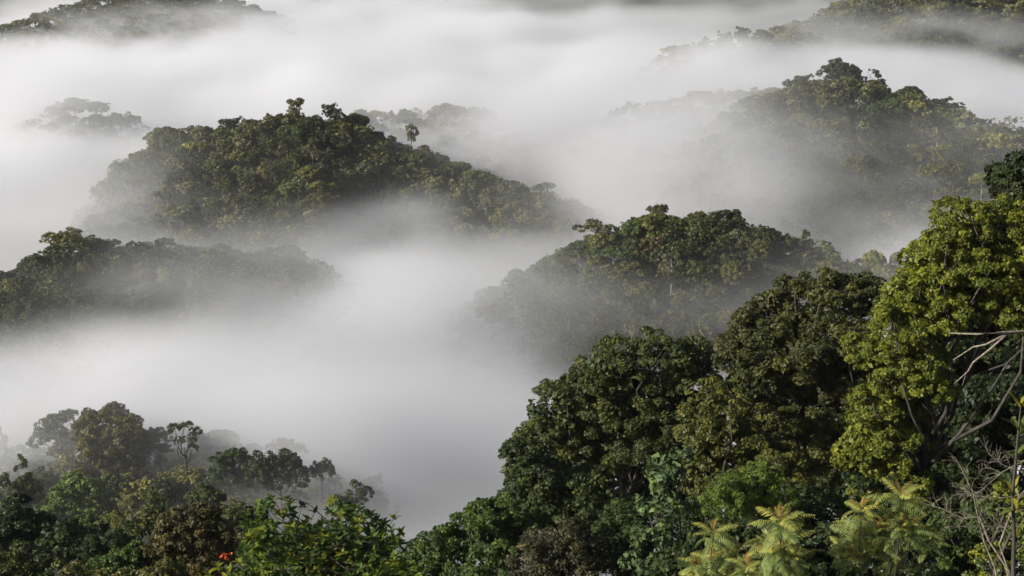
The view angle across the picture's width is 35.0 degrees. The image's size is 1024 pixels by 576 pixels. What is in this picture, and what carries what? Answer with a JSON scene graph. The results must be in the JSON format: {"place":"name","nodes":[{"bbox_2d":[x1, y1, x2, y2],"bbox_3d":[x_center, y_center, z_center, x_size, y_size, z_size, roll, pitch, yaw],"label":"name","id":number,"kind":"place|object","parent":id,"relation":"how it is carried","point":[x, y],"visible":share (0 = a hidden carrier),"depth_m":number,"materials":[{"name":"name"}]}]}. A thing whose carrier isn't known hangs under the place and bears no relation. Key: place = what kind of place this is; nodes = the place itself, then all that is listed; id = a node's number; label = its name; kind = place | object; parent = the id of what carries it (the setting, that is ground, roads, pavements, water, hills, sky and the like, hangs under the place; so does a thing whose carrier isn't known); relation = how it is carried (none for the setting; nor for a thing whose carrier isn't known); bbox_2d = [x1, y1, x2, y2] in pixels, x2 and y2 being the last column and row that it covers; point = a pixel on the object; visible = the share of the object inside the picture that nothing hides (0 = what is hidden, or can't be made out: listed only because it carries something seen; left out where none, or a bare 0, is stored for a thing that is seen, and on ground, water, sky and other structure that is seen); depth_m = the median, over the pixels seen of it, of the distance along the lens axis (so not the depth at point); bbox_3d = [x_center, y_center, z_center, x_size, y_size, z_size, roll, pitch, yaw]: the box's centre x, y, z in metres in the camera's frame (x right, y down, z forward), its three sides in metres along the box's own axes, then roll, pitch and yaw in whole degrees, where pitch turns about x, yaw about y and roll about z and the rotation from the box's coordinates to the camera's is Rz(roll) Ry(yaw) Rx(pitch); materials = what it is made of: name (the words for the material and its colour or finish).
{"place":"outdoors","nodes":[
{"label":"outdoors","id":0,"kind":"place"},
{"bbox_2d":[0,0,1023,575],"bbox_3d":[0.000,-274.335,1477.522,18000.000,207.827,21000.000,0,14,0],"label":"fog","id":1,"kind":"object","parent":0,"point":[550,66],"depth_m":1002.38,"materials":[{"name":"white"}]},
{"bbox_2d":[2,304,35,333],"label":"dome tree","id":2,"kind":"object","parent":1,"relation":"on","point":[11,312],"visible":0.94,"depth_m":509.41,"materials":[{"name":"green plant"}]},
{"bbox_2d":[0,453,42,504],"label":"rainforest tree","id":3,"kind":"object","parent":1,"relation":"on","point":[22,482],"visible":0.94,"depth_m":333.68,"materials":[{"name":"green plant"}]},
{"bbox_2d":[8,351,36,380],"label":"dome tree","id":4,"kind":"object","parent":1,"relation":"on","point":[25,358],"visible":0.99,"depth_m":488.00,"materials":[{"name":"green plant"}]},
{"bbox_2d":[12,322,39,353],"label":"rainforest tree","id":5,"kind":"object","parent":1,"relation":"on","point":[24,329],"visible":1,"depth_m":496.80,"materials":[{"name":"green plant"}]},
{"bbox_2d":[0,492,56,553],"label":"rainforest tree","id":6,"kind":"object","parent":1,"relation":"on","point":[19,523],"visible":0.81,"depth_m":178.97,"materials":[{"name":"green plant"}]},
{"bbox_2d":[0,540,67,575],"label":"shrub","id":7,"kind":"object","parent":1,"relation":"on","point":[18,562],"visible":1,"depth_m":151.06,"materials":[{"name":"green plant"}]},
{"bbox_2d":[18,253,51,294],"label":"dome tree","id":8,"kind":"object","parent":1,"relation":"on","point":[26,263],"visible":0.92,"depth_m":533.31,"materials":[{"name":"green plant"}]},
{"bbox_2d":[25,296,53,318],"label":"dome tree","id":9,"kind":"object","parent":1,"relation":"on","point":[39,304],"visible":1,"depth_m":508.51,"materials":[{"name":"green plant"}]},
{"bbox_2d":[25,408,78,458],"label":"rainforest tree","id":10,"kind":"object","parent":1,"relation":"on","point":[51,422],"visible":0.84,"depth_m":361.00,"materials":[{"name":"green plant"}]},
{"bbox_2d":[40,284,72,304],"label":"dome tree","id":11,"kind":"object","parent":1,"relation":"on","point":[57,291],"visible":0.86,"depth_m":512.51,"materials":[{"name":"green plant"}]},
{"bbox_2d":[34,517,97,575],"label":"rainforest tree","id":12,"kind":"object","parent":1,"relation":"on","point":[69,535],"visible":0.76,"depth_m":175.03,"materials":[{"name":"green plant"}]},
{"bbox_2d":[39,226,101,254],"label":"umbrella tree","id":13,"kind":"object","parent":1,"relation":"on","point":[72,233],"visible":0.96,"depth_m":546.28,"materials":[{"name":"green plant"}]},
{"bbox_2d":[40,469,106,516],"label":"rainforest tree","id":14,"kind":"object","parent":1,"relation":"on","point":[64,493],"visible":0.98,"depth_m":314.94,"materials":[{"name":"green plant"}]},
{"bbox_2d":[63,287,100,305],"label":"dome tree","id":15,"kind":"object","parent":1,"relation":"on","point":[76,295],"visible":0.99,"depth_m":507.21,"materials":[{"name":"green plant"}]},
{"bbox_2d":[75,304,108,320],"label":"dome tree","id":16,"kind":"object","parent":1,"relation":"on","point":[94,311],"visible":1,"depth_m":500.21,"materials":[{"name":"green plant"}]},
{"bbox_2d":[79,526,133,566],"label":"umbrella tree","id":17,"kind":"object","parent":1,"relation":"on","point":[101,544],"visible":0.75,"depth_m":169.69,"materials":[{"name":"green plant"}]},
{"bbox_2d":[75,509,145,548],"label":"shrub","id":18,"kind":"object","parent":1,"relation":"on","point":[99,524],"visible":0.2,"depth_m":220.03,"materials":[{"name":"green plant"}]},
{"bbox_2d":[69,401,157,501],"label":"dome tree","id":19,"kind":"object","parent":1,"relation":"on","point":[90,437],"visible":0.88,"depth_m":350.87,"materials":[{"name":"green plant"}]},
{"bbox_2d":[82,539,149,575],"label":"shrub","id":20,"kind":"object","parent":1,"relation":"on","point":[117,558],"visible":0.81,"depth_m":147.50,"materials":[{"name":"green plant"}]},
{"bbox_2d":[58,557,186,575],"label":"shrub","id":21,"kind":"object","parent":1,"relation":"on","point":[168,567],"visible":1,"depth_m":129.66,"materials":[{"name":"green plant"}]},
{"bbox_2d":[119,328,152,353],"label":"rainforest tree","id":22,"kind":"object","parent":1,"relation":"on","point":[142,341],"visible":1,"depth_m":491.58,"materials":[{"name":"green plant"}]},
{"bbox_2d":[126,281,158,313],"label":"dome tree","id":23,"kind":"object","parent":1,"relation":"on","point":[146,290],"visible":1,"depth_m":513.68,"materials":[{"name":"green plant"}]},
{"bbox_2d":[131,261,154,302],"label":"oval tree","id":24,"kind":"object","parent":1,"relation":"on","point":[141,269],"visible":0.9,"depth_m":525.43,"materials":[{"name":"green plant"}]},
{"bbox_2d":[139,485,172,518],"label":"rainforest tree","id":25,"kind":"object","parent":1,"relation":"on","point":[150,499],"visible":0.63,"depth_m":285.50,"materials":[{"name":"green plant"}]},
{"bbox_2d":[145,427,173,475],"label":"oval tree","id":26,"kind":"object","parent":1,"relation":"on","point":[160,434],"visible":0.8,"depth_m":358.57,"materials":[{"name":"green plant"}]},
{"bbox_2d":[150,284,180,317],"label":"dome tree","id":27,"kind":"object","parent":1,"relation":"on","point":[165,291],"visible":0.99,"depth_m":515.20,"materials":[{"name":"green plant"}]},
{"bbox_2d":[142,126,189,155],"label":"dome tree","id":28,"kind":"object","parent":1,"relation":"on","point":[164,132],"visible":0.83,"depth_m":746.46,"materials":[{"name":"green plant"}]},
{"bbox_2d":[166,420,202,508],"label":"emergent tree","id":29,"kind":"object","parent":1,"relation":"on","point":[172,428],"visible":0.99,"depth_m":343.69,"materials":[{"name":"green plant"}]},
{"bbox_2d":[141,502,239,575],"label":"dome tree","id":30,"kind":"object","parent":1,"relation":"on","point":[183,540],"visible":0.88,"depth_m":147.34,"materials":[{"name":"green plant"}]},
{"bbox_2d":[131,499,276,573],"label":"shrub","id":31,"kind":"object","parent":1,"relation":"on","point":[147,517],"visible":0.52,"depth_m":229.64,"materials":[{"name":"green plant"}]},
{"bbox_2d":[183,482,226,509],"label":"dome tree","id":32,"kind":"object","parent":1,"relation":"on","point":[204,493],"visible":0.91,"depth_m":281.86,"materials":[{"name":"green plant"}]},
{"bbox_2d":[203,429,239,446],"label":"dome tree","id":33,"kind":"object","parent":1,"relation":"on","point":[221,437],"visible":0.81,"depth_m":376.31,"materials":[{"name":"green plant"}]},
{"bbox_2d":[203,447,256,503],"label":"rainforest tree","id":34,"kind":"object","parent":1,"relation":"on","point":[225,463],"visible":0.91,"depth_m":340.67,"materials":[{"name":"green plant"}]},
{"bbox_2d":[244,448,310,530],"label":"dome tree","id":35,"kind":"object","parent":1,"relation":"on","point":[265,472],"visible":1,"depth_m":336.58,"materials":[{"name":"green plant"}]},
{"bbox_2d":[263,244,308,266],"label":"dome tree","id":36,"kind":"object","parent":1,"relation":"on","point":[290,250],"visible":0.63,"depth_m":569.26,"materials":[{"name":"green plant"}]},
{"bbox_2d":[265,437,308,454],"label":"umbrella tree","id":37,"kind":"object","parent":1,"relation":"on","point":[279,443],"visible":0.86,"depth_m":369.62,"materials":[{"name":"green plant"}]},
{"bbox_2d":[274,257,306,296],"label":"dome tree","id":38,"kind":"object","parent":1,"relation":"on","point":[289,263],"visible":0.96,"depth_m":551.86,"materials":[{"name":"plant"}]},
{"bbox_2d":[197,493,409,575],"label":"broad leaved tree","id":39,"kind":"object","parent":1,"relation":"on","point":[311,559],"visible":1,"depth_m":69.91,"materials":[{"name":"green plant"}]},
{"bbox_2d":[221,520,397,575],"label":"shrub","id":40,"kind":"object","parent":1,"relation":"on","point":[298,532],"visible":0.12,"depth_m":103.25,"materials":[{"name":"green plant"}]},
{"bbox_2d":[295,166,324,180],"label":"dome tree","id":41,"kind":"object","parent":1,"relation":"on","point":[310,172],"visible":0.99,"depth_m":701.16,"materials":[{"name":"green plant"}]},
{"bbox_2d":[301,193,330,226],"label":"dome tree","id":42,"kind":"object","parent":1,"relation":"on","point":[316,198],"visible":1,"depth_m":682.65,"materials":[{"name":"green plant"}]},
{"bbox_2d":[307,457,335,526],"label":"umbrella tree","id":43,"kind":"object","parent":1,"relation":"on","point":[323,466],"visible":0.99,"depth_m":340.38,"materials":[{"name":"green plant"}]},
{"bbox_2d":[306,282,336,308],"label":"dome tree","id":44,"kind":"object","parent":1,"relation":"on","point":[320,288],"visible":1,"depth_m":541.00,"materials":[{"name":"plant"}]},
{"bbox_2d":[328,479,374,525],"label":"rainforest tree","id":45,"kind":"object","parent":1,"relation":"on","point":[361,493],"visible":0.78,"depth_m":316.46,"materials":[{"name":"green plant"}]},
{"bbox_2d":[346,558,424,575],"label":"shrub","id":46,"kind":"object","parent":1,"relation":"on","point":[413,567],"visible":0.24,"depth_m":94.96,"materials":[{"name":"green plant"}]},
{"bbox_2d":[400,153,433,182],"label":"dome tree","id":47,"kind":"object","parent":1,"relation":"on","point":[420,159],"visible":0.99,"depth_m":747.76,"materials":[{"name":"green plant"}]},
{"bbox_2d":[397,510,476,575],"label":"shrub","id":48,"kind":"object","parent":1,"relation":"on","point":[448,541],"visible":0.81,"depth_m":126.35,"materials":[{"name":"green plant"}]},
{"bbox_2d":[431,163,457,191],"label":"dome tree","id":49,"kind":"object","parent":1,"relation":"on","point":[442,170],"visible":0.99,"depth_m":744.11,"materials":[{"name":"green plant"}]},
{"bbox_2d":[474,303,509,347],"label":"dome tree","id":50,"kind":"object","parent":1,"relation":"on","point":[488,312],"visible":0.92,"depth_m":507.51,"materials":[{"name":"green plant"}]},
{"bbox_2d":[477,349,522,388],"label":"dome tree","id":51,"kind":"object","parent":1,"relation":"on","point":[487,360],"visible":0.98,"depth_m":493.13,"materials":[{"name":"plant"}]},
{"bbox_2d":[460,490,554,575],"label":"shrub","id":52,"kind":"object","parent":1,"relation":"on","point":[504,528],"visible":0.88,"depth_m":121.92,"materials":[{"name":"green plant"}]},
{"bbox_2d":[0,0,1023,528],"bbox_3d":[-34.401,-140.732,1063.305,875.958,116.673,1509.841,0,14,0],"label":"forest","id":53,"kind":"object","parent":1,"relation":"on","point":[214,272],"visible":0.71,"depth_m":715.66,"materials":[{"name":"green plant"}]},
{"bbox_2d":[511,290,547,333],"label":"dome tree","id":54,"kind":"object","parent":1,"relation":"on","point":[525,299],"visible":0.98,"depth_m":503.72,"materials":[{"name":"plant"}]},
{"bbox_2d":[531,359,566,383],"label":"dome tree","id":55,"kind":"object","parent":1,"relation":"on","point":[549,367],"visible":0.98,"depth_m":479.46,"materials":[{"name":"plant"}]},
{"bbox_2d":[505,517,618,575],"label":"shrub","id":56,"kind":"object","parent":1,"relation":"on","point":[563,560],"visible":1,"depth_m":111.43,"materials":[{"name":"green plant"}]},
{"bbox_2d":[496,431,654,575],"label":"rainforest tree","id":57,"kind":"object","parent":1,"relation":"on","point":[584,486],"visible":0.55,"depth_m":134.85,"materials":[{"name":"green plant"}]},
{"bbox_2d":[577,268,600,312],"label":"oval tree","id":58,"kind":"object","parent":1,"relation":"on","point":[584,279],"visible":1,"depth_m":499.19,"materials":[{"name":"green plant"}]},
{"bbox_2d":[578,306,609,329],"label":"rainforest tree","id":59,"kind":"object","parent":1,"relation":"on","point":[595,323],"visible":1,"depth_m":484.71,"materials":[{"name":"green plant"}]},
{"bbox_2d":[572,218,619,234],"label":"umbrella tree","id":60,"kind":"object","parent":1,"relation":"on","point":[597,225],"visible":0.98,"depth_m":521.05,"materials":[{"name":"green plant"}]},
{"bbox_2d":[489,408,707,536],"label":"rainforest tree","id":61,"kind":"object","parent":1,"relation":"on","point":[641,488],"visible":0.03,"depth_m":156.01,"materials":[{"name":"green plant"}]},
{"bbox_2d":[591,245,635,290],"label":"umbrella tree","id":62,"kind":"object","parent":1,"relation":"on","point":[614,250],"visible":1,"depth_m":501.62,"materials":[{"name":"green plant"}]},
{"bbox_2d":[511,325,724,503],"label":"rainforest tree","id":63,"kind":"object","parent":1,"relation":"on","point":[633,415],"visible":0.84,"depth_m":144.35,"materials":[{"name":"green plant"}]},
{"bbox_2d":[612,260,641,285],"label":"rainforest tree","id":64,"kind":"object","parent":1,"relation":"on","point":[628,266],"visible":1,"depth_m":494.68,"materials":[{"name":"green plant"}]},
{"bbox_2d":[632,235,663,278],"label":"rainforest tree","id":65,"kind":"object","parent":1,"relation":"on","point":[659,242],"visible":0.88,"depth_m":504.32,"materials":[{"name":"green plant"}]},
{"bbox_2d":[586,495,722,575],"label":"shrub","id":66,"kind":"object","parent":1,"relation":"on","point":[623,515],"visible":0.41,"depth_m":115.75,"materials":[{"name":"green plant"}]},
{"bbox_2d":[623,212,686,245],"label":"dome tree","id":67,"kind":"object","parent":1,"relation":"on","point":[665,220],"visible":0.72,"depth_m":516.66,"materials":[{"name":"green plant"}]},
{"bbox_2d":[617,444,702,575],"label":"leaved tree","id":68,"kind":"object","parent":1,"relation":"on","point":[672,466],"visible":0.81,"depth_m":97.61,"materials":[{"name":"green plant"}]},
{"bbox_2d":[666,263,693,294],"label":"oval tree","id":69,"kind":"object","parent":1,"relation":"on","point":[681,283],"visible":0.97,"depth_m":487.67,"materials":[{"name":"green plant"}]},
{"bbox_2d":[643,516,765,575],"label":"shrub","id":70,"kind":"object","parent":1,"relation":"on","point":[671,562],"visible":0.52,"depth_m":77.85,"materials":[{"name":"green plant"}]},
{"bbox_2d":[697,242,722,265],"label":"rainforest tree","id":71,"kind":"object","parent":1,"relation":"on","point":[713,251],"visible":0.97,"depth_m":498.30,"materials":[{"name":"green plant"}]},
{"bbox_2d":[685,209,741,253],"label":"rainforest tree","id":72,"kind":"object","parent":1,"relation":"on","point":[722,218],"visible":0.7,"depth_m":520.18,"materials":[{"name":"green plant"}]},
{"bbox_2d":[678,520,762,575],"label":"pinnate sapling","id":73,"kind":"object","parent":1,"relation":"on","point":[710,569],"visible":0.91,"depth_m":53.58,"materials":[{"name":"green plant"}]},
{"bbox_2d":[716,260,751,304],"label":"dome tree","id":74,"kind":"object","parent":1,"relation":"on","point":[726,269],"visible":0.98,"depth_m":487.54,"materials":[{"name":"green plant"}]},
{"bbox_2d":[696,458,802,550],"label":"shrub","id":75,"kind":"object","parent":1,"relation":"on","point":[749,495],"visible":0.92,"depth_m":101.99,"materials":[{"name":"green plant"}]},
{"bbox_2d":[735,237,772,261],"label":"rainforest tree","id":76,"kind":"object","parent":1,"relation":"on","point":[755,243],"visible":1,"depth_m":503.79,"materials":[{"name":"green plant"}]},
{"bbox_2d":[672,375,849,552],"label":"rainforest tree","id":77,"kind":"object","parent":1,"relation":"on","point":[712,449],"visible":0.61,"depth_m":122.83,"materials":[{"name":"green plant"}]},
{"bbox_2d":[748,271,777,291],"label":"dome tree","id":78,"kind":"object","parent":1,"relation":"on","point":[766,278],"visible":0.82,"depth_m":496.71,"materials":[{"name":"green plant"}]},
{"bbox_2d":[743,225,784,247],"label":"dome tree","id":79,"kind":"object","parent":1,"relation":"on","point":[763,233],"visible":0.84,"depth_m":513.22,"materials":[{"name":"green plant"}]},
{"bbox_2d":[755,92,792,119],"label":"dome tree","id":80,"kind":"object","parent":1,"relation":"on","point":[770,98],"visible":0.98,"depth_m":772.77,"materials":[{"name":"green plant"}]},
{"bbox_2d":[724,503,824,575],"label":"pinnate sapling","id":81,"kind":"object","parent":1,"relation":"on","point":[779,539],"visible":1,"depth_m":47.00,"materials":[{"name":"green plant"}]},
{"bbox_2d":[690,364,872,530],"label":"rainforest tree","id":82,"kind":"object","parent":1,"relation":"on","point":[820,479],"visible":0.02,"depth_m":140.84,"materials":[{"name":"green plant"}]},
{"bbox_2d":[711,267,893,570],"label":"rainforest tree","id":83,"kind":"object","parent":1,"relation":"on","point":[780,349],"visible":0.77,"depth_m":128.36,"materials":[{"name":"green plant"}]},
{"bbox_2d":[770,482,872,565],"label":"shrub","id":84,"kind":"object","parent":1,"relation":"on","point":[813,498],"visible":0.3,"depth_m":106.81,"materials":[{"name":"green plant"}]},
{"bbox_2d":[811,240,846,268],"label":"rainforest tree","id":85,"kind":"object","parent":1,"relation":"on","point":[832,254],"visible":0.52,"depth_m":518.55,"materials":[{"name":"green plant"}]},
{"bbox_2d":[815,57,862,80],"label":"dome tree","id":86,"kind":"object","parent":1,"relation":"on","point":[837,69],"visible":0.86,"depth_m":807.94,"materials":[{"name":"green plant"}]},
{"bbox_2d":[744,521,941,575],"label":"shrub","id":87,"kind":"object","parent":1,"relation":"on","point":[822,560],"visible":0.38,"depth_m":75.35,"materials":[{"name":"green plant"}]},
{"bbox_2d":[844,153,870,190],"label":"rainforest tree","id":88,"kind":"object","parent":1,"relation":"on","point":[860,166],"visible":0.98,"depth_m":726.98,"materials":[{"name":"green plant"}]},
{"bbox_2d":[861,250,886,270],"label":"dome tree","id":89,"kind":"object","parent":1,"relation":"on","point":[873,257],"visible":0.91,"depth_m":514.53,"materials":[{"name":"green plant"}]},
{"bbox_2d":[871,263,901,281],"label":"dome tree","id":90,"kind":"object","parent":1,"relation":"on","point":[887,272],"visible":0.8,"depth_m":506.34,"materials":[{"name":"green plant"}]},
{"bbox_2d":[826,477,950,575],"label":"pinnate sapling","id":91,"kind":"object","parent":1,"relation":"on","point":[851,527],"visible":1,"depth_m":48.06,"materials":[{"name":"green plant"}]},
{"bbox_2d":[881,98,907,134],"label":"dome tree","id":92,"kind":"object","parent":1,"relation":"on","point":[896,105],"visible":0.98,"depth_m":763.88,"materials":[{"name":"green plant"}]},
{"bbox_2d":[829,193,1023,511],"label":"bright leaved tree","id":93,"kind":"object","parent":1,"relation":"on","point":[975,265],"visible":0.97,"depth_m":107.28,"materials":[{"name":"green plant"}]},
{"bbox_2d":[834,460,1023,575],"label":"shrub","id":94,"kind":"object","parent":1,"relation":"on","point":[941,487],"visible":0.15,"depth_m":109.24,"materials":[{"name":"green plant"}]},
{"bbox_2d":[888,371,1023,504],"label":"rainforest tree","id":95,"kind":"object","parent":1,"relation":"on","point":[999,431],"visible":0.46,"depth_m":123.10,"materials":[{"name":"green plant"}]},
{"bbox_2d":[889,286,1023,568],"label":"rainforest tree","id":96,"kind":"object","parent":1,"relation":"on","point":[988,360],"visible":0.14,"depth_m":127.39,"materials":[{"name":"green plant"}]},
{"bbox_2d":[902,494,1023,575],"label":"shrub","id":97,"kind":"object","parent":1,"relation":"on","point":[946,564],"visible":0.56,"depth_m":85.84,"materials":[{"name":"green plant"}]},
{"bbox_2d":[953,137,986,172],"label":"dome tree","id":98,"kind":"object","parent":1,"relation":"on","point":[972,141],"visible":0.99,"depth_m":732.55,"materials":[{"name":"green plant"}]},
{"bbox_2d":[919,439,1023,575],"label":"bare shrub","id":99,"kind":"object","parent":1,"relation":"on","point":[1005,564],"visible":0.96,"depth_m":45.93,"materials":[{"name":"grey wood"}]},
{"bbox_2d":[967,479,1023,575],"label":"shrub","id":100,"kind":"object","parent":1,"relation":"on","point":[998,563],"visible":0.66,"depth_m":53.49,"materials":[{"name":"green plant"}]},
{"bbox_2d":[983,149,1023,473],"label":"rainforest tree","id":101,"kind":"object","parent":1,"relation":"on","point":[1006,176],"visible":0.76,"depth_m":130.04,"materials":[{"name":"green plant"}]},
{"bbox_2d":[993,389,1023,575],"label":"young shoot","id":102,"kind":"object","parent":1,"relation":"on","point":[1018,425],"visible":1,"depth_m":31.86,"materials":[{"name":"green plant"}]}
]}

